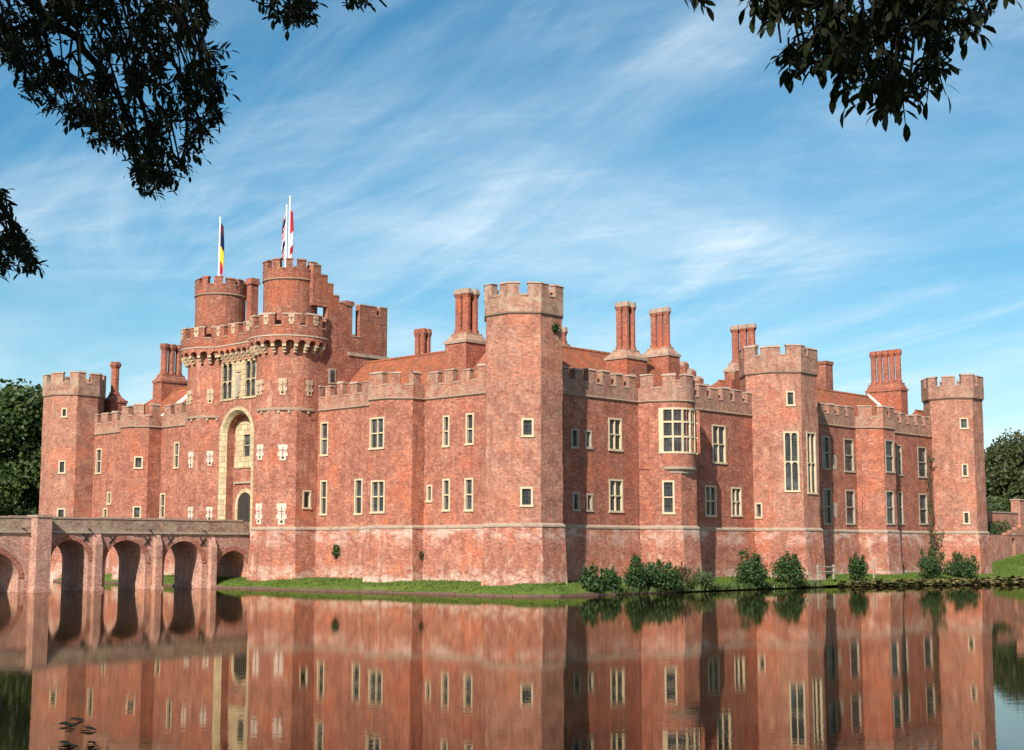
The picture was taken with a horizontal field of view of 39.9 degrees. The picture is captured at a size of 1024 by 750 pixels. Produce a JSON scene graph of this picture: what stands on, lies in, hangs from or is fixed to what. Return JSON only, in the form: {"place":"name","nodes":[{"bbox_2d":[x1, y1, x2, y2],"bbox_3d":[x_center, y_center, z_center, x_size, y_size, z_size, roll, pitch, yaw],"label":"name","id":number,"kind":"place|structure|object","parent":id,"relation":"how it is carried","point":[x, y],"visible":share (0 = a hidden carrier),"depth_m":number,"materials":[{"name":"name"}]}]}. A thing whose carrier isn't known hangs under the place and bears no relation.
{"place":"outdoors","nodes":[
{"label":"outdoors","id":0,"kind":"place"},
{"bbox_2d":[0,581,1023,749],"bbox_3d":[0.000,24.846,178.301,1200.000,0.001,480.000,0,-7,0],"label":"water","id":1,"kind":"structure","parent":0,"point":[908,667],"depth_m":34.15,"materials":[{"name":"black liquid"}]},
{"bbox_2d":[58,717,97,747],"bbox_3d":[-6.862,5.668,22.307,0.636,0.136,3.648,2,-7,-18],"label":"floating branch","id":2,"kind":"object","parent":1,"relation":"on","point":[68,744],"visible":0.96,"depth_m":22.72,"materials":[{"name":"green plant"}]},
{"bbox_2d":[0,515,249,591],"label":"arched bridge","id":3,"kind":"structure","parent":1,"relation":"in","point":[201,549],"depth_m":100.74,"materials":[{"name":"brick"}]},
{"bbox_2d":[837,575,1023,585],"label":"water weed","id":4,"kind":"object","parent":1,"relation":"on","point":[1012,579],"visible":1,"depth_m":112.67,"materials":[{"name":"green plant"}]},
{"bbox_2d":[0,0,1023,451],"label":"sky","id":5,"kind":"structure","parent":0,"point":[645,153],"materials":[{"name":"blue"}]},
{"bbox_2d":[58,554,1023,594],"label":"grass bank","id":6,"kind":"structure","parent":0,"point":[108,577],"depth_m":96.85,"materials":[{"name":"green plant"}]},
{"bbox_2d":[53,579,676,596],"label":"stone edging","id":7,"kind":"object","parent":6,"relation":"on","point":[452,593],"visible":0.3,"depth_m":91.38,"materials":[{"name":"grey stone"}]},
{"bbox_2d":[39,258,992,594],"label":"castle","id":8,"kind":"structure","parent":6,"relation":"on","point":[523,442],"depth_m":106.40,"materials":[{"name":"brick"}]},
{"bbox_2d":[57,508,64,516],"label":"window","id":9,"kind":"structure","parent":8,"relation":"in","point":[60,511],"depth_m":127.41,"materials":[{"name":"stone"}]},
{"bbox_2d":[57,460,65,473],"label":"window","id":10,"kind":"structure","parent":8,"relation":"in","point":[62,463],"depth_m":127.84,"materials":[{"name":"stone"}]},
{"bbox_2d":[61,408,67,417],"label":"window","id":11,"kind":"structure","parent":8,"relation":"in","point":[63,410],"depth_m":128.44,"materials":[{"name":"stone"}]},
{"bbox_2d":[94,448,101,473],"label":"window","id":12,"kind":"structure","parent":8,"relation":"in","point":[98,451],"depth_m":128.83,"materials":[{"name":"stone"}]},
{"bbox_2d":[103,508,107,516],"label":"window","id":13,"kind":"structure","parent":8,"relation":"in","point":[105,510],"depth_m":127.22,"materials":[{"name":"stone"}]},
{"bbox_2d":[106,492,110,504],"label":"window","id":14,"kind":"structure","parent":8,"relation":"in","point":[108,493],"depth_m":126.95,"materials":[{"name":"stone"}]},
{"bbox_2d":[132,506,141,517],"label":"window","id":15,"kind":"structure","parent":8,"relation":"in","point":[136,509],"depth_m":120.15,"materials":[{"name":"stone"}]},
{"bbox_2d":[133,456,142,468],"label":"window","id":16,"kind":"structure","parent":8,"relation":"in","point":[138,460],"depth_m":120.60,"materials":[{"name":"stone"}]},
{"bbox_2d":[159,493,164,517],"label":"window","id":17,"kind":"structure","parent":8,"relation":"in","point":[162,495],"depth_m":120.88,"materials":[{"name":"stone"}]},
{"bbox_2d":[173,442,179,468],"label":"window","id":18,"kind":"structure","parent":8,"relation":"in","point":[176,444],"depth_m":120.07,"materials":[{"name":"stone"}]},
{"bbox_2d":[218,217,223,275],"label":"flagpole","id":19,"kind":"object","parent":8,"relation":"on","point":[221,250],"visible":1,"depth_m":114.77,"materials":[{"name":"white metal"}]},
{"bbox_2d":[220,362,232,401],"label":"window","id":20,"kind":"structure","parent":8,"relation":"in","point":[227,368],"depth_m":111.81,"materials":[{"name":"stone"}]},
{"bbox_2d":[234,421,251,468],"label":"window","id":21,"kind":"structure","parent":8,"relation":"in","point":[243,441],"depth_m":110.99,"materials":[{"name":"stone"}]},
{"bbox_2d":[243,358,256,398],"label":"window","id":22,"kind":"structure","parent":8,"relation":"in","point":[250,367],"depth_m":109.67,"materials":[{"name":"stone"}]},
{"bbox_2d":[282,205,287,266],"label":"flagpole","id":23,"kind":"object","parent":8,"relation":"on","point":[284,241],"visible":0.97,"depth_m":109.13,"materials":[{"name":"white paint"}]},
{"bbox_2d":[288,196,293,257],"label":"flagpole","id":24,"kind":"object","parent":8,"relation":"on","point":[290,239],"visible":0.94,"depth_m":110.91,"materials":[{"name":"white paint"}]},
{"bbox_2d":[302,490,311,508],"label":"window","id":25,"kind":"structure","parent":8,"relation":"in","point":[306,502],"depth_m":105.70,"materials":[{"name":"stone"}]},
{"bbox_2d":[319,480,327,515],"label":"window","id":26,"kind":"structure","parent":8,"relation":"in","point":[323,483],"depth_m":105.88,"materials":[{"name":"stone"}]},
{"bbox_2d":[319,422,328,456],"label":"window","id":27,"kind":"structure","parent":8,"relation":"in","point":[324,426],"depth_m":106.45,"materials":[{"name":"stone"}]},
{"bbox_2d":[328,368,335,383],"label":"window","id":28,"kind":"structure","parent":8,"relation":"in","point":[332,372],"depth_m":108.23,"materials":[{"name":"stone"}]},
{"bbox_2d":[332,544,339,558],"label":"wall plant","id":29,"kind":"object","parent":8,"relation":"attached to","point":[335,549],"depth_m":103.50,"materials":[{"name":"green plant"}]},
{"bbox_2d":[353,478,362,514],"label":"window","id":30,"kind":"structure","parent":8,"relation":"in","point":[358,483],"depth_m":103.10,"materials":[{"name":"stone"}]},
{"bbox_2d":[368,417,384,449],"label":"window","id":31,"kind":"structure","parent":8,"relation":"in","point":[376,438],"depth_m":98.57,"materials":[{"name":"stone"}]},
{"bbox_2d":[369,480,385,513],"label":"window","id":32,"kind":"structure","parent":8,"relation":"in","point":[377,503],"depth_m":97.92,"materials":[{"name":"stone"}]},
{"bbox_2d":[425,485,432,502],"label":"window","id":33,"kind":"structure","parent":8,"relation":"in","point":[428,487],"depth_m":97.85,"materials":[{"name":"stone"}]},
{"bbox_2d":[441,478,449,511],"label":"window","id":34,"kind":"structure","parent":8,"relation":"in","point":[445,482],"depth_m":96.69,"materials":[{"name":"stone"}]},
{"bbox_2d":[441,415,449,447],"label":"window","id":35,"kind":"structure","parent":8,"relation":"in","point":[446,418],"depth_m":97.23,"materials":[{"name":"stone"}]},
{"bbox_2d":[463,478,473,511],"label":"window","id":36,"kind":"structure","parent":8,"relation":"in","point":[468,482],"depth_m":95.19,"materials":[{"name":"stone"}]},
{"bbox_2d":[465,413,473,445],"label":"window","id":37,"kind":"structure","parent":8,"relation":"in","point":[469,416],"depth_m":95.66,"materials":[{"name":"stone"}]},
{"bbox_2d":[519,487,533,506],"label":"window","id":38,"kind":"structure","parent":8,"relation":"in","point":[526,493],"depth_m":89.42,"materials":[{"name":"stone"}]},
{"bbox_2d":[521,418,533,436],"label":"window","id":39,"kind":"structure","parent":8,"relation":"in","point":[527,424],"depth_m":89.97,"materials":[{"name":"stone"}]},
{"bbox_2d":[551,322,559,332],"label":"wall plant","id":40,"kind":"object","parent":8,"relation":"attached to","point":[555,328],"depth_m":91.42,"materials":[{"name":"green plant"}]},
{"bbox_2d":[570,428,579,448],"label":"window","id":41,"kind":"structure","parent":8,"relation":"in","point":[574,432],"depth_m":95.70,"materials":[{"name":"stone"}]},
{"bbox_2d":[572,492,580,511],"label":"window","id":42,"kind":"structure","parent":8,"relation":"in","point":[575,495],"depth_m":95.21,"materials":[{"name":"stone"}]},
{"bbox_2d":[585,430,592,448],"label":"window","id":43,"kind":"structure","parent":8,"relation":"in","point":[588,433],"depth_m":96.69,"materials":[{"name":"stone"}]},
{"bbox_2d":[586,493,593,511],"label":"window","id":44,"kind":"structure","parent":8,"relation":"in","point":[589,497],"depth_m":96.22,"materials":[{"name":"stone"}]},
{"bbox_2d":[608,417,622,451],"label":"window","id":45,"kind":"structure","parent":8,"relation":"in","point":[614,424],"depth_m":98.79,"materials":[{"name":"stone"}]},
{"bbox_2d":[609,479,623,512],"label":"window","id":46,"kind":"structure","parent":8,"relation":"in","point":[615,485],"depth_m":98.28,"materials":[{"name":"stone"}]},
{"bbox_2d":[662,480,675,513],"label":"window","id":47,"kind":"structure","parent":8,"relation":"in","point":[668,490],"depth_m":99.15,"materials":[{"name":"stone"}]},
{"bbox_2d":[658,407,697,454],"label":"window","id":48,"kind":"structure","parent":8,"relation":"in","point":[669,441],"depth_m":99.64,"materials":[{"name":"stone"}]},
{"bbox_2d":[705,485,717,516],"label":"window","id":49,"kind":"structure","parent":8,"relation":"in","point":[710,491],"depth_m":106.27,"materials":[{"name":"stone"}]},
{"bbox_2d":[712,424,726,464],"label":"window","id":50,"kind":"structure","parent":8,"relation":"in","point":[718,431],"depth_m":107.67,"materials":[{"name":"stone"}]},
{"bbox_2d":[731,487,742,516],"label":"window","id":51,"kind":"structure","parent":8,"relation":"in","point":[736,492],"depth_m":108.63,"materials":[{"name":"stone"}]},
{"bbox_2d":[754,502,762,518],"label":"window","id":52,"kind":"structure","parent":8,"relation":"in","point":[758,506],"depth_m":109.94,"materials":[{"name":"stone"}]},
{"bbox_2d":[786,391,795,405],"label":"window","id":53,"kind":"structure","parent":8,"relation":"in","point":[790,395],"depth_m":109.99,"materials":[{"name":"stone"}]},
{"bbox_2d":[783,431,800,491],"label":"window","id":54,"kind":"structure","parent":8,"relation":"in","point":[790,438],"depth_m":109.46,"materials":[{"name":"stone"}]},
{"bbox_2d":[806,432,817,494],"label":"window","id":55,"kind":"structure","parent":8,"relation":"in","point":[810,436],"depth_m":110.48,"materials":[{"name":"stone"}]},
{"bbox_2d":[821,436,830,469],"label":"window","id":56,"kind":"structure","parent":8,"relation":"in","point":[825,440],"depth_m":118.70,"materials":[{"name":"stone"}]},
{"bbox_2d":[823,488,833,524],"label":"window","id":57,"kind":"structure","parent":8,"relation":"in","point":[827,493],"depth_m":118.18,"materials":[{"name":"glass"}]},
{"bbox_2d":[833,455,836,468],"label":"blocked window","id":58,"kind":"structure","parent":8,"relation":"in","point":[834,456],"depth_m":119.37,"materials":[{"name":"stone"}]},
{"bbox_2d":[834,503,837,516],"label":"blocked window","id":59,"kind":"structure","parent":8,"relation":"in","point":[835,504],"depth_m":118.78,"materials":[{"name":"stone"}]},
{"bbox_2d":[843,438,854,472],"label":"window","id":60,"kind":"structure","parent":8,"relation":"in","point":[848,443],"depth_m":121.36,"materials":[{"name":"stone"}]},
{"bbox_2d":[845,489,856,524],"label":"window","id":61,"kind":"structure","parent":8,"relation":"in","point":[849,494],"depth_m":120.83,"materials":[{"name":"stone"}]},
{"bbox_2d":[885,439,895,472],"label":"window","id":62,"kind":"structure","parent":8,"relation":"in","point":[889,444],"depth_m":122.67,"materials":[{"name":"stone"}]},
{"bbox_2d":[885,490,895,524],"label":"window","id":63,"kind":"structure","parent":8,"relation":"in","point":[890,505],"depth_m":121.99,"materials":[{"name":"stone"}]},
{"bbox_2d":[896,444,903,475],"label":"window","id":64,"kind":"structure","parent":8,"relation":"in","point":[898,447],"depth_m":127.56,"materials":[{"name":"stone"}]},
{"bbox_2d":[897,491,904,524],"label":"window","id":65,"kind":"structure","parent":8,"relation":"in","point":[899,494],"depth_m":126.97,"materials":[{"name":"stone"}]},
{"bbox_2d":[917,446,927,477],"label":"window","id":66,"kind":"structure","parent":8,"relation":"in","point":[921,451],"depth_m":130.68,"materials":[{"name":"stone"}]},
{"bbox_2d":[918,493,928,524],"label":"window","id":67,"kind":"structure","parent":8,"relation":"in","point":[923,508],"depth_m":130.06,"materials":[{"name":"stone"}]},
{"bbox_2d":[926,449,943,563],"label":"climbing plant","id":68,"kind":"object","parent":8,"relation":"attached to","point":[931,530],"visible":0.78,"depth_m":130.16,"materials":[{"name":"green plant"}]},
{"bbox_2d":[959,418,968,428],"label":"window","id":69,"kind":"structure","parent":8,"relation":"in","point":[963,422],"depth_m":131.06,"materials":[{"name":"stone"}]},
{"bbox_2d":[961,464,968,476],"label":"window","id":70,"kind":"structure","parent":8,"relation":"in","point":[964,466],"depth_m":130.47,"materials":[{"name":"stone"}]},
{"bbox_2d":[963,512,970,523],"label":"window","id":71,"kind":"structure","parent":8,"relation":"in","point":[966,515],"depth_m":129.92,"materials":[{"name":"stone"}]},
{"bbox_2d":[579,562,603,592],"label":"shrub","id":72,"kind":"object","parent":6,"relation":"on","point":[590,580],"visible":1,"depth_m":88.16,"materials":[{"name":"green plant"}]},
{"bbox_2d":[599,566,621,592],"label":"shrub","id":73,"kind":"object","parent":6,"relation":"on","point":[611,579],"visible":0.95,"depth_m":89.39,"materials":[{"name":"green plant"}]},
{"bbox_2d":[622,554,650,589],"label":"shrub","id":74,"kind":"object","parent":6,"relation":"on","point":[637,577],"visible":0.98,"depth_m":91.37,"materials":[{"name":"green plant"}]},
{"bbox_2d":[644,559,685,589],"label":"shrub","id":75,"kind":"object","parent":6,"relation":"on","point":[665,579],"visible":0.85,"depth_m":92.82,"materials":[{"name":"green plant"}]},
{"bbox_2d":[672,561,693,591],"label":"shrub","id":76,"kind":"object","parent":6,"relation":"on","point":[684,571],"visible":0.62,"depth_m":94.76,"materials":[{"name":"green plant"}]},
{"bbox_2d":[687,568,718,590],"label":"shrub","id":77,"kind":"object","parent":6,"relation":"on","point":[702,578],"visible":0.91,"depth_m":96.33,"materials":[{"name":"green plant"}]},
{"bbox_2d":[613,580,823,593],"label":"waterside plants","id":78,"kind":"object","parent":6,"relation":"on","point":[700,587],"visible":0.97,"depth_m":97.51,"materials":[{"name":"green plant"}]},
{"bbox_2d":[730,548,770,589],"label":"shrub","id":79,"kind":"object","parent":6,"relation":"on","point":[752,570],"visible":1,"depth_m":100.71,"materials":[{"name":"green plant"}]},
{"bbox_2d":[769,551,809,587],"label":"shrub","id":80,"kind":"object","parent":6,"relation":"on","point":[788,567],"visible":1,"depth_m":104.02,"materials":[{"name":"green plant"}]},
{"bbox_2d":[816,564,835,579],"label":"rail fence","id":81,"kind":"object","parent":6,"relation":"on","point":[833,566],"visible":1,"depth_m":108.68,"materials":[{"name":"beige wood"}]},
{"bbox_2d":[847,552,869,580],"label":"shrub","id":82,"kind":"object","parent":6,"relation":"on","point":[857,569],"visible":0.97,"depth_m":111.17,"materials":[{"name":"green plant"}]},
{"bbox_2d":[872,559,874,577],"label":"fence post","id":83,"kind":"object","parent":6,"relation":"on","point":[873,560],"visible":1,"depth_m":113.82,"materials":[{"name":"beige wood"}]},
{"bbox_2d":[916,546,947,578],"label":"shrub","id":84,"kind":"object","parent":6,"relation":"on","point":[928,564],"visible":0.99,"depth_m":119.98,"materials":[{"name":"green plant"}]},
{"bbox_2d":[940,551,985,577],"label":"shrub","id":85,"kind":"object","parent":6,"relation":"on","point":[958,566],"visible":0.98,"depth_m":123.79,"materials":[{"name":"green plant"}]},
{"bbox_2d":[989,525,1023,561],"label":"retaining wall","id":86,"kind":"structure","parent":6,"relation":"on","point":[1009,543],"depth_m":142.35,"materials":[{"name":"brick"}]},
{"bbox_3d":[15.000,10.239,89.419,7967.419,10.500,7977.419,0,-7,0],"label":"ground","id":87,"kind":"structure","parent":0,"visible":0},
{"bbox_2d":[0,461,38,515],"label":"broadleaf tree","id":88,"kind":"object","parent":87,"relation":"on","point":[10,504],"visible":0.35,"depth_m":141.64,"materials":[{"name":"green plant"}]},
{"bbox_2d":[0,378,43,512],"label":"broadleaf tree","id":89,"kind":"object","parent":87,"relation":"on","point":[21,414],"visible":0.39,"depth_m":148.13,"materials":[{"name":"green plant"}]},
{"bbox_2d":[0,0,386,281],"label":"ash tree","id":90,"kind":"object","parent":87,"relation":"on","point":[34,29],"visible":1,"depth_m":10.32,"materials":[{"name":"green plant"}]},
{"bbox_2d":[684,0,1021,142],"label":"ash tree","id":91,"kind":"object","parent":87,"relation":"on","point":[838,46],"visible":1,"depth_m":6.30,"materials":[{"name":"green plant"}]},
{"bbox_2d":[985,464,996,493],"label":"broadleaf tree","id":92,"kind":"object","parent":87,"relation":"on","point":[986,469],"depth_m":194.67,"materials":[{"name":"green plant"}]},
{"bbox_2d":[987,494,1010,511],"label":"garden bush","id":93,"kind":"object","parent":87,"relation":"on","point":[1000,504],"visible":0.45,"depth_m":152.90,"materials":[{"name":"green plant"}]},
{"bbox_2d":[987,520,1011,534],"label":"bush","id":94,"kind":"object","parent":87,"relation":"on","point":[996,530],"visible":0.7,"depth_m":144.31,"materials":[{"name":"green plant"}]},
{"bbox_2d":[984,438,1021,471],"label":"broadleaf tree","id":95,"kind":"object","parent":87,"relation":"on","point":[990,461],"visible":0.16,"depth_m":203.38,"materials":[{"name":"green plant"}]},
{"bbox_2d":[985,462,1023,501],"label":"broadleaf tree","id":96,"kind":"object","parent":87,"relation":"on","point":[999,481],"visible":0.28,"depth_m":188.10,"materials":[{"name":"green plant"}]},
{"bbox_2d":[986,438,1023,479],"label":"broadleaf tree","id":97,"kind":"object","parent":87,"relation":"on","point":[1016,464],"visible":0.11,"depth_m":200.09,"materials":[{"name":"green plant"}]},
{"bbox_2d":[987,499,1023,534],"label":"garden wall","id":98,"kind":"structure","parent":87,"relation":"on","point":[1014,517],"depth_m":149.98,"materials":[{"name":"brick"}]},
{"bbox_2d":[987,479,1023,511],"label":"broadleaf tree","id":99,"kind":"object","parent":87,"relation":"on","point":[1016,490],"visible":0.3,"depth_m":176.81,"materials":[{"name":"green plant"}]},
{"bbox_2d":[991,428,1023,455],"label":"broadleaf tree","id":100,"kind":"object","parent":87,"relation":"on","point":[1016,440],"visible":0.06,"depth_m":215.55,"materials":[{"name":"green plant"}]}
]}

